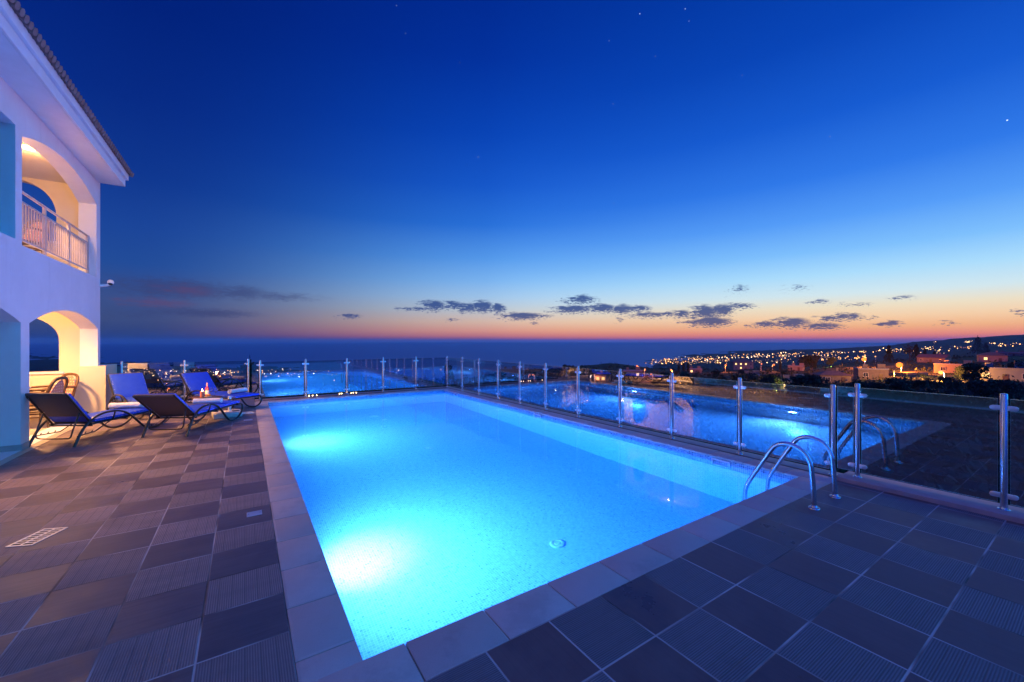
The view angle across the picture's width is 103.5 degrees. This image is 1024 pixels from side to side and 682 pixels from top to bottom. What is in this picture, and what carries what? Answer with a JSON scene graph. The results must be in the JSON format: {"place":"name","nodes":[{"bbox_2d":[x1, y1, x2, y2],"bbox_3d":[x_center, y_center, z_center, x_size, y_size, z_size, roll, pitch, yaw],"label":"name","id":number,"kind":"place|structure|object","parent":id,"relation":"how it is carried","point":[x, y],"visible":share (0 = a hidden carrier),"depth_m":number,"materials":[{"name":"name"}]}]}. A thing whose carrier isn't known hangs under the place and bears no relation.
{"place":"outdoors","nodes":[
{"label":"outdoors","id":0,"kind":"place"},
{"bbox_2d":[29,342,903,380],"bbox_3d":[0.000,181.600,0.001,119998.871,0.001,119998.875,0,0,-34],"label":"sea","id":1,"kind":"structure","parent":0,"point":[333,356],"depth_m":5861.64,"materials":[{"name":"blue"}]},
{"bbox_2d":[17,0,1023,342],"label":"sky","id":2,"kind":"structure","parent":0,"point":[801,171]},
{"bbox_2d":[29,335,1023,507],"bbox_3d":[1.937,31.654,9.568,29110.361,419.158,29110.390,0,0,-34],"label":"hillside","id":3,"kind":"structure","parent":0,"point":[286,380],"depth_m":546.84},
{"bbox_2d":[117,366,134,402],"bbox_3d":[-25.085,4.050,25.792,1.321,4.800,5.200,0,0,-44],"label":"hillside house","id":4,"kind":"structure","parent":3,"relation":"on","point":[130,370],"depth_m":25.79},
{"bbox_2d":[177,365,240,399],"bbox_3d":[-22.334,5.720,30.564,5.579,7.862,5.521,0,0,36],"label":"bushy tree","id":5,"kind":"object","parent":3,"relation":"on","point":[204,370],"visible":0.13,"depth_m":30.16,"materials":[{"name":"green plant"}]},
{"bbox_2d":[229,376,238,383],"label":"hillside house","id":6,"kind":"structure","parent":3,"relation":"on","point":[231,379],"depth_m":733.79,"materials":[{"name":"concrete"}]},
{"bbox_2d":[235,354,271,399],"bbox_3d":[-16.676,4.903,25.900,4.906,8.128,4.697,0,0,-29],"label":"conifer tree","id":7,"kind":"object","parent":3,"relation":"on","point":[253,379],"visible":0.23,"depth_m":25.80,"materials":[{"name":"green plant"}]},
{"bbox_2d":[350,375,362,382],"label":"hillside house","id":8,"kind":"structure","parent":3,"relation":"on","point":[356,378],"depth_m":1487.19,"materials":[{"name":"blue"}]},
{"bbox_2d":[419,375,428,383],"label":"hillside house","id":9,"kind":"structure","parent":3,"relation":"on","point":[424,380],"depth_m":250.35,"materials":[{"name":"blue"}]},
{"bbox_2d":[431,378,440,386],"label":"bushy tree","id":10,"kind":"object","parent":3,"relation":"on","point":[436,381],"visible":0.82,"depth_m":140.69,"materials":[{"name":"green plant"}]},
{"bbox_2d":[440,361,457,387],"bbox_3d":[-9.455,7.872,60.261,6.057,10.149,5.732,0,0,38],"label":"conifer tree","id":11,"kind":"object","parent":3,"relation":"on","point":[451,381],"visible":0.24,"depth_m":59.65,"materials":[{"name":"green plant"}]},
{"bbox_2d":[493,371,505,386],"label":"bushy tree","id":12,"kind":"object","parent":3,"relation":"on","point":[501,374],"visible":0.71,"depth_m":145.76,"materials":[{"name":"green plant"}]},
{"bbox_2d":[499,366,518,377],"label":"hillside house","id":13,"kind":"structure","parent":3,"relation":"on","point":[512,371],"depth_m":218.08,"materials":[{"name":"white concrete"}]},
{"bbox_2d":[528,380,536,388],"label":"bushy tree","id":14,"kind":"object","parent":3,"relation":"on","point":[532,385],"visible":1,"depth_m":113.40,"materials":[{"name":"green plant"}]},
{"bbox_2d":[536,373,548,385],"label":"bushy tree","id":15,"kind":"object","parent":3,"relation":"on","point":[540,376],"visible":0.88,"depth_m":134.06,"materials":[{"name":"green plant"}]},
{"bbox_2d":[564,365,575,377],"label":"bushy tree","id":16,"kind":"object","parent":3,"relation":"on","point":[568,368],"visible":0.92,"depth_m":182.22,"materials":[{"name":"green plant"}]},
{"bbox_2d":[123,341,1023,381],"bbox_3d":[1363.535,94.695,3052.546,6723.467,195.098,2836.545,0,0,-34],"label":"distant town","id":17,"kind":"object","parent":3,"relation":"on","point":[158,373],"visible":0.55,"depth_m":2260.86},
{"bbox_2d":[161,340,1010,383],"bbox_3d":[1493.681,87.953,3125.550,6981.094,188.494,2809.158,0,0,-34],"label":"distant town lights","id":18,"kind":"object","parent":17,"relation":"attached to","point":[710,356],"visible":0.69,"depth_m":3603.55},
{"bbox_2d":[580,379,590,390],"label":"bushy tree","id":19,"kind":"object","parent":3,"relation":"on","point":[586,382],"visible":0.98,"depth_m":112.39,"materials":[{"name":"green plant"}]},
{"bbox_2d":[150,355,1023,503],"bbox_3d":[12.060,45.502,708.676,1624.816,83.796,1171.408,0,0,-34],"label":"scrub","id":20,"kind":"object","parent":3,"relation":"on","point":[923,450],"visible":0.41,"depth_m":33.74,"materials":[{"name":"green plant"}]},
{"bbox_2d":[592,370,606,381],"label":"hillside house","id":21,"kind":"structure","parent":3,"relation":"on","point":[599,376],"depth_m":160.62,"materials":[{"name":"concrete"}]},
{"bbox_2d":[616,372,635,393],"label":"bushy tree","id":22,"kind":"object","parent":3,"relation":"on","point":[626,381],"visible":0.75,"depth_m":86.50,"materials":[{"name":"green plant"}]},
{"bbox_2d":[621,367,642,376],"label":"hillside house","id":23,"kind":"structure","parent":3,"relation":"on","point":[637,371],"depth_m":189.91,"materials":[{"name":"stone"}]},
{"bbox_2d":[635,383,647,396],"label":"bushy tree","id":24,"kind":"object","parent":3,"relation":"on","point":[641,387],"visible":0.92,"depth_m":82.59,"materials":[{"name":"green plant"}]},
{"bbox_2d":[651,378,667,392],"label":"bushy tree","id":25,"kind":"object","parent":3,"relation":"on","point":[657,381],"visible":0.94,"depth_m":95.58,"materials":[{"name":"green plant"}]},
{"bbox_2d":[659,371,674,387],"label":"bushy tree","id":26,"kind":"object","parent":3,"relation":"on","point":[664,375],"visible":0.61,"depth_m":113.41,"materials":[{"name":"green plant"}]},
{"bbox_2d":[674,371,693,396],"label":"bushy tree","id":27,"kind":"object","parent":3,"relation":"on","point":[686,379],"visible":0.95,"depth_m":88.34,"materials":[{"name":"green plant"}]},
{"bbox_2d":[686,366,701,372],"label":"hillside house","id":28,"kind":"structure","parent":3,"relation":"on","point":[694,370],"depth_m":243.00,"materials":[{"name":"stone"}]},
{"bbox_2d":[693,377,704,388],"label":"bushy tree","id":29,"kind":"object","parent":3,"relation":"on","point":[698,379],"visible":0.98,"depth_m":119.26,"materials":[{"name":"green plant"}]},
{"bbox_2d":[703,383,717,394],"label":"bushy tree","id":30,"kind":"object","parent":3,"relation":"on","point":[713,386],"visible":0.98,"depth_m":85.88,"materials":[{"name":"green plant"}]},
{"bbox_2d":[706,380,717,392],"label":"bushy tree","id":31,"kind":"object","parent":3,"relation":"on","point":[711,382],"visible":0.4,"depth_m":88.95,"materials":[{"name":"green plant"}]},
{"bbox_2d":[710,370,719,379],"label":"bushy tree","id":32,"kind":"object","parent":3,"relation":"on","point":[715,374],"visible":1,"depth_m":153.46,"materials":[{"name":"green plant"}]},
{"bbox_2d":[716,376,729,386],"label":"bushy tree","id":33,"kind":"object","parent":3,"relation":"on","point":[722,380],"visible":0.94,"depth_m":114.55,"materials":[{"name":"green plant"}]},
{"bbox_2d":[729,374,740,383],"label":"bushy tree","id":34,"kind":"object","parent":3,"relation":"on","point":[733,377],"visible":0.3,"depth_m":103.96,"materials":[{"name":"green plant"}]},
{"bbox_2d":[729,358,752,369],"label":"hillside house","id":35,"kind":"structure","parent":3,"relation":"on","point":[740,364],"depth_m":309.03,"materials":[{"name":"concrete"}]},
{"bbox_2d":[734,375,750,389],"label":"bushy tree","id":36,"kind":"object","parent":3,"relation":"on","point":[743,379],"visible":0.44,"depth_m":91.42,"materials":[{"name":"green plant"}]},
{"bbox_2d":[739,370,758,381],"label":"hillside house","id":37,"kind":"structure","parent":3,"relation":"on","point":[756,371],"depth_m":135.84,"materials":[{"name":"stone"}]},
{"bbox_2d":[744,373,761,392],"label":"bushy tree","id":38,"kind":"object","parent":3,"relation":"on","point":[751,377],"visible":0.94,"depth_m":94.18,"materials":[{"name":"green plant"}]},
{"bbox_2d":[759,375,772,389],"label":"bushy tree","id":39,"kind":"object","parent":3,"relation":"on","point":[760,377],"visible":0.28,"depth_m":96.40,"materials":[{"name":"green plant"}]},
{"bbox_2d":[758,376,775,394],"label":"bushy tree","id":40,"kind":"object","parent":3,"relation":"on","point":[767,386],"visible":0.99,"depth_m":85.05,"materials":[{"name":"green plant"}]},
{"bbox_2d":[767,373,784,391],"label":"bushy tree","id":41,"kind":"object","parent":3,"relation":"on","point":[776,378],"visible":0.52,"depth_m":97.02,"materials":[{"name":"green plant"}]},
{"bbox_2d":[780,370,789,375],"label":"bushy tree","id":42,"kind":"object","parent":3,"relation":"on","point":[784,372],"visible":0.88,"depth_m":151.92,"materials":[{"name":"green plant"}]},
{"bbox_2d":[778,374,803,391],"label":"hillside house","id":43,"kind":"structure","parent":3,"relation":"on","point":[787,377],"depth_m":99.59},
{"bbox_2d":[787,363,804,370],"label":"hillside house","id":44,"kind":"structure","parent":3,"relation":"on","point":[801,367],"depth_m":219.06,"materials":[{"name":"pink stone"}]},
{"bbox_2d":[782,375,813,399],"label":"bushy tree","id":45,"kind":"object","parent":3,"relation":"on","point":[798,382],"visible":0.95,"depth_m":67.38,"materials":[{"name":"green plant"}]},
{"bbox_2d":[797,355,809,366],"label":"bushy tree","id":46,"kind":"object","parent":3,"relation":"on","point":[802,359],"visible":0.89,"depth_m":220.48,"materials":[{"name":"green plant"}]},
{"bbox_2d":[805,355,821,369],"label":"bushy tree","id":47,"kind":"object","parent":3,"relation":"on","point":[813,359],"visible":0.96,"depth_m":218.22,"materials":[{"name":"green plant"}]},
{"bbox_2d":[805,375,828,396],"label":"bushy tree","id":48,"kind":"object","parent":3,"relation":"on","point":[817,379],"visible":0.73,"depth_m":78.43,"materials":[{"name":"green plant"}]},
{"bbox_2d":[826,356,836,366],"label":"bushy tree","id":49,"kind":"object","parent":3,"relation":"on","point":[832,359],"visible":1,"depth_m":254.22,"materials":[{"name":"green plant"}]},
{"bbox_2d":[812,367,851,383],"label":"hillside house","id":50,"kind":"structure","parent":3,"relation":"on","point":[836,374],"depth_m":120.98,"materials":[{"name":"stone"}]},
{"bbox_2d":[846,383,854,392],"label":"bushy tree","id":51,"kind":"object","parent":3,"relation":"on","point":[847,387],"visible":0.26,"depth_m":74.04,"materials":[{"name":"green plant"}]},
{"bbox_2d":[849,380,874,394],"bbox_3d":[56.599,8.385,65.541,2.840,4.114,3.266,0,0,4],"label":"bushy tree","id":52,"kind":"object","parent":3,"relation":"on","point":[864,385],"visible":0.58,"depth_m":64.77,"materials":[{"name":"green plant"}]},
{"bbox_2d":[853,364,888,379],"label":"hillside house","id":53,"kind":"structure","parent":3,"relation":"on","point":[880,371],"depth_m":126.96,"materials":[{"name":"stone"}]},
{"bbox_2d":[871,382,887,394],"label":"bushy tree","id":54,"kind":"object","parent":3,"relation":"on","point":[880,385],"visible":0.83,"depth_m":69.34,"materials":[{"name":"green plant"}]},
{"bbox_2d":[881,345,894,362],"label":"conifer tree","id":55,"kind":"object","parent":3,"relation":"on","point":[888,353],"visible":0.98,"depth_m":290.10,"materials":[{"name":"green plant"}]},
{"bbox_2d":[882,377,897,393],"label":"bushy tree","id":56,"kind":"object","parent":3,"relation":"on","point":[887,380],"visible":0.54,"depth_m":77.59,"materials":[{"name":"green plant"}]},
{"bbox_2d":[896,362,902,372],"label":"street lamp","id":57,"kind":"object","parent":3,"relation":"on","point":[899,364],"visible":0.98,"depth_m":155.84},
{"bbox_2d":[889,379,912,397],"bbox_3d":[62.670,8.115,65.043,2.831,3.766,3.181,0,0,39],"label":"bushy tree","id":58,"kind":"object","parent":3,"relation":"on","point":[898,385],"visible":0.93,"depth_m":64.84,"materials":[{"name":"green plant"}]},
{"bbox_2d":[889,372,927,374],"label":"stone wall","id":59,"kind":"structure","parent":3,"relation":"on","point":[915,373],"depth_m":139.70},
{"bbox_2d":[902,344,919,360],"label":"bushy tree","id":60,"kind":"object","parent":3,"relation":"on","point":[911,352],"visible":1,"depth_m":257.61,"materials":[{"name":"green plant"}]},
{"bbox_2d":[908,343,921,360],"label":"conifer tree","id":61,"kind":"object","parent":3,"relation":"on","point":[915,350],"visible":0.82,"depth_m":274.93,"materials":[{"name":"green plant"}]},
{"bbox_2d":[910,379,928,390],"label":"bushy tree","id":62,"kind":"object","parent":3,"relation":"on","point":[922,383],"visible":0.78,"depth_m":73.47,"materials":[{"name":"green plant"}]},
{"bbox_2d":[916,353,952,362],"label":"hillside house","id":63,"kind":"structure","parent":3,"relation":"on","point":[930,358],"depth_m":225.91,"materials":[{"name":"paint"}]},
{"bbox_2d":[931,381,943,390],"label":"bushy tree","id":64,"kind":"object","parent":3,"relation":"on","point":[938,384],"visible":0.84,"depth_m":74.87,"materials":[{"name":"green plant"}]},
{"bbox_2d":[938,376,954,387],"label":"bushy tree","id":65,"kind":"object","parent":3,"relation":"on","point":[944,379],"visible":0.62,"depth_m":75.86,"materials":[{"name":"green plant"}]},
{"bbox_2d":[933,360,971,372],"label":"hillside house","id":66,"kind":"structure","parent":3,"relation":"on","point":[946,366],"depth_m":147.35,"materials":[{"name":"paint"}]},
{"bbox_2d":[942,379,964,396],"bbox_3d":[68.376,7.620,62.341,2.820,3.525,2.317,0,0,-19],"label":"bushy tree","id":67,"kind":"object","parent":3,"relation":"on","point":[950,384],"visible":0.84,"depth_m":62.12,"materials":[{"name":"green plant"}]},
{"bbox_2d":[954,365,963,375],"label":"bushy tree","id":68,"kind":"object","parent":3,"relation":"on","point":[957,369],"visible":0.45,"depth_m":109.72,"materials":[{"name":"green plant"}]},
{"bbox_2d":[962,380,982,396],"bbox_3d":[68.085,7.470,59.447,2.784,3.534,2.454,0,0,28],"label":"bushy tree","id":69,"kind":"object","parent":3,"relation":"on","point":[971,384],"visible":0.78,"depth_m":59.24,"materials":[{"name":"green plant"}]},
{"bbox_2d":[967,335,982,354],"bbox_3d":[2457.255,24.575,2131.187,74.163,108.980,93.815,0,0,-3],"label":"conifer tree","id":70,"kind":"object","parent":3,"relation":"on","point":[978,342],"visible":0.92,"depth_m":2128.05,"materials":[{"name":"green plant"}]},
{"bbox_2d":[961,363,990,380],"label":"bushy tree","id":71,"kind":"object","parent":3,"relation":"on","point":[975,370],"visible":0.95,"depth_m":83.66,"materials":[{"name":"green plant"}]},
{"bbox_2d":[978,343,990,353],"bbox_3d":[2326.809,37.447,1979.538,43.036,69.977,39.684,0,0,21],"label":"conifer tree","id":72,"kind":"object","parent":3,"relation":"on","point":[985,346],"visible":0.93,"depth_m":1980.22,"materials":[{"name":"green plant"}]},
{"bbox_2d":[977,351,1007,361],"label":"hillside house","id":73,"kind":"structure","parent":3,"relation":"on","point":[989,356],"depth_m":204.57,"materials":[{"name":"paint"}]},
{"bbox_2d":[989,379,1003,392],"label":"bushy tree","id":74,"kind":"object","parent":3,"relation":"on","point":[997,381],"visible":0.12,"depth_m":65.12,"materials":[{"name":"green plant"}]},
{"bbox_2d":[970,362,1023,381],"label":"hillside house","id":75,"kind":"structure","parent":3,"relation":"on","point":[1015,372],"depth_m":100.30,"materials":[{"name":"beige stone"}]},
{"bbox_2d":[1002,374,1008,379],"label":"door","id":76,"kind":"structure","parent":75,"relation":"in","point":[1003,377],"depth_m":100.10,"materials":[{"name":"brown wood"}]},
{"bbox_2d":[998,350,1023,355],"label":"hillside house","id":77,"kind":"structure","parent":3,"relation":"on","point":[1020,353],"depth_m":314.39,"materials":[{"name":"stone"}]},
{"bbox_2d":[1007,360,1023,367],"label":"bushy tree","id":78,"kind":"object","parent":3,"relation":"on","point":[1010,365],"visible":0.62,"depth_m":101.79,"materials":[{"name":"green plant"}]},
{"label":"terrace podium","id":79,"kind":"structure","parent":3,"relation":"on","visible":0},
{"bbox_2d":[0,0,133,465],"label":"villa","id":80,"kind":"object","parent":79,"relation":"on","point":[58,148],"visible":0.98,"depth_m":6.58,"materials":[{"name":"white paint"}]},
{"bbox_2d":[22,219,48,252],"bbox_3d":[-8.998,-1.857,7.358,0.639,0.926,0.656,0,0,5],"label":"arm chair","id":81,"kind":"object","parent":80,"relation":"on","point":[23,243],"visible":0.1,"depth_m":7.56,"materials":[{"name":"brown wood"}]},
{"bbox_2d":[29,376,68,427],"bbox_3d":[-8.811,1.133,7.520,0.656,0.926,0.639,0,0,-25],"label":"arm chair","id":82,"kind":"object","parent":80,"relation":"on","point":[59,386],"visible":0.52,"depth_m":7.59,"materials":[{"name":"brown wicker"}]},
{"bbox_2d":[29,373,79,422],"bbox_3d":[-9.402,1.133,8.248,0.639,0.926,0.656,0,0,14],"label":"arm chair","id":83,"kind":"object","parent":80,"relation":"on","point":[72,386],"visible":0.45,"depth_m":8.42,"materials":[{"name":"brown wicker"}]},
{"bbox_2d":[100,280,113,286],"bbox_3d":[-9.177,-1.301,9.141,0.238,0.188,0.123,0,0,-34],"label":"security camera","id":84,"kind":"object","parent":80,"relation":"attached to","point":[110,282],"visible":1,"depth_m":9.12,"materials":[{"name":"white plastic"}]},
{"bbox_2d":[0,398,296,681],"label":"deck","id":85,"kind":"structure","parent":79,"relation":"on","point":[157,560],"depth_m":2.94,"materials":[{"name":"tile"}]},
{"bbox_2d":[5,527,67,547],"bbox_3d":[-3.867,1.597,3.293,0.176,0.005,0.310,0,0,-9],"label":"drain grate","id":86,"kind":"object","parent":85,"relation":"on","point":[36,537],"visible":1,"depth_m":3.28,"materials":[{"name":"grey metal"}]},
{"bbox_2d":[25,393,166,446],"bbox_3d":[-6.961,1.191,6.899,0.711,0.832,1.834,0,0,-2],"label":"sun lounger","id":87,"kind":"object","parent":85,"relation":"on","point":[61,408],"visible":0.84,"depth_m":6.25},
{"bbox_2d":[108,402,143,408],"bbox_3d":[-6.990,1.165,7.317,0.481,0.105,0.125,0,0,-16],"label":"rolled towel","id":88,"kind":"object","parent":87,"relation":"on","point":[125,405],"visible":0.81,"depth_m":7.28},
{"bbox_2d":[107,372,162,418],"bbox_3d":[-8.060,1.171,8.841,1.834,0.872,0.711,0,0,27],"label":"sun lounger","id":89,"kind":"object","parent":85,"relation":"on","point":[126,387],"visible":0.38,"depth_m":9.04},
{"bbox_2d":[132,393,243,437],"bbox_3d":[-5.878,1.230,7.460,0.711,0.754,2.004,0,0,-7],"label":"sun lounger","id":90,"kind":"object","parent":85,"relation":"on","point":[167,406],"visible":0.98,"depth_m":6.86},
{"bbox_2d":[192,398,222,403],"bbox_3d":[-5.926,1.165,7.861,0.461,0.105,0.125,0,0,-18],"label":"rolled towel","id":91,"kind":"object","parent":90,"relation":"on","point":[207,400],"visible":1,"depth_m":7.83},
{"bbox_2d":[188,395,222,416],"bbox_3d":[-6.691,1.412,8.810,0.430,0.394,0.460,0,0,28],"label":"folding table","id":92,"kind":"object","parent":85,"relation":"on","point":[198,397],"visible":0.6,"depth_m":8.72,"materials":[{"name":"brown plastic"}]},
{"bbox_2d":[205,383,208,394],"bbox_3d":[-6.678,1.064,8.837,0.075,0.300,0.075,0,0,-34],"label":"wine bottle","id":93,"kind":"object","parent":92,"relation":"on","point":[206,390],"visible":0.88,"depth_m":8.81,"materials":[{"name":"orange glass"}]},
{"bbox_2d":[179,372,261,410],"bbox_3d":[-6.976,1.191,9.632,1.904,0.832,0.711,0,0,20],"label":"sun lounger","id":94,"kind":"object","parent":85,"relation":"on","point":[195,382],"visible":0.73,"depth_m":9.64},
{"bbox_2d":[227,387,247,393],"bbox_3d":[-6.448,1.165,9.487,0.125,0.105,0.461,0,0,8],"label":"rolled towel","id":95,"kind":"object","parent":94,"relation":"on","point":[237,390],"visible":1,"depth_m":9.41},
{"bbox_2d":[212,396,241,418],"bbox_3d":[-6.043,1.390,8.556,0.500,0.420,0.440,0,0,-40],"label":"parasol base","id":96,"kind":"object","parent":85,"relation":"on","point":[229,413],"visible":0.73,"depth_m":8.44,"materials":[{"name":"white concrete"}]},
{"bbox_2d":[247,510,261,516],"bbox_3d":[-2.387,1.597,3.739,0.120,0.006,0.110,0,0,-34],"label":"deck cover","id":97,"kind":"object","parent":85,"relation":"on","point":[254,513],"visible":1,"depth_m":3.73,"materials":[{"name":"metal"}]},
{"bbox_2d":[268,390,794,480],"bbox_3d":[-1.495,2.589,7.663,5.000,1.922,10.250,0,0,-34],"label":"pool basin","id":98,"kind":"object","parent":79,"relation":"in","point":[766,472],"visible":0.05,"depth_m":7.57,"materials":[{"name":"tile"}]},
{"bbox_2d":[269,392,788,659],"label":"pool water","id":99,"kind":"structure","parent":98,"relation":"in","point":[428,512],"depth_m":4.34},
{"bbox_2d":[255,388,831,681],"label":"pool coping","id":100,"kind":"object","parent":98,"relation":"on","point":[325,648],"visible":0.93,"depth_m":2.66,"materials":[{"name":"stone"}]},
{"bbox_2d":[711,458,729,465],"bbox_3d":[2.856,1.715,5.548,0.075,0.150,0.260,0,0,-34],"label":"pool skimmer","id":101,"kind":"object","parent":98,"relation":"attached to","point":[712,459],"visible":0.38,"depth_m":5.56,"materials":[{"name":"white plastic"}]},
{"bbox_2d":[254,387,830,476],"bbox_3d":[-1.549,1.652,7.801,5.617,0.096,11.100,0,0,-34],"label":"fence strip","id":102,"kind":"object","parent":79,"relation":"on","point":[544,410],"visible":0.32,"depth_m":9.05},
{"bbox_2d":[187,386,1023,523],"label":"fence kerb","id":103,"kind":"structure","parent":79,"relation":"on","point":[974,505],"depth_m":4.34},
{"bbox_2d":[120,359,248,402],"bbox_3d":[-8.476,1.040,10.591,2.682,1.080,0.092,0,0,-34],"label":"glass fence","id":104,"kind":"object","parent":103,"relation":"on","point":[184,365],"visible":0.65,"depth_m":10.52,"materials":[{"name":"metal"}]},
{"bbox_2d":[256,357,441,399],"bbox_3d":[-4.668,1.060,12.452,5.649,1.080,0.092,0,0,-34],"label":"glass fence","id":105,"kind":"object","parent":103,"relation":"on","point":[347,388],"visible":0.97,"depth_m":12.20,"materials":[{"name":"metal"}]},
{"bbox_2d":[446,356,837,475],"bbox_3d":[0.785,1.060,9.418,0.092,1.080,11.132,0,0,-34],"label":"glass fence","id":106,"kind":"object","parent":103,"relation":"on","point":[740,387],"visible":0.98,"depth_m":6.62,"materials":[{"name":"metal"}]},
{"bbox_2d":[837,383,1023,510],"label":"glass fence","id":107,"kind":"object","parent":103,"relation":"on","point":[1003,407],"visible":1,"depth_m":3.74,"materials":[{"name":"glass"}]},
{"bbox_2d":[425,480,1023,681],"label":"deck","id":108,"kind":"structure","parent":79,"relation":"on","point":[856,583],"depth_m":2.40,"materials":[{"name":"tile"}]},
{"bbox_2d":[743,435,840,510],"bbox_3d":[2.925,1.615,4.256,0.610,1.210,0.730,0,0,-34],"label":"pool ladder","id":109,"kind":"object","parent":108,"relation":"attached to","point":[791,445],"visible":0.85,"depth_m":4.14,"materials":[{"name":"metal"}]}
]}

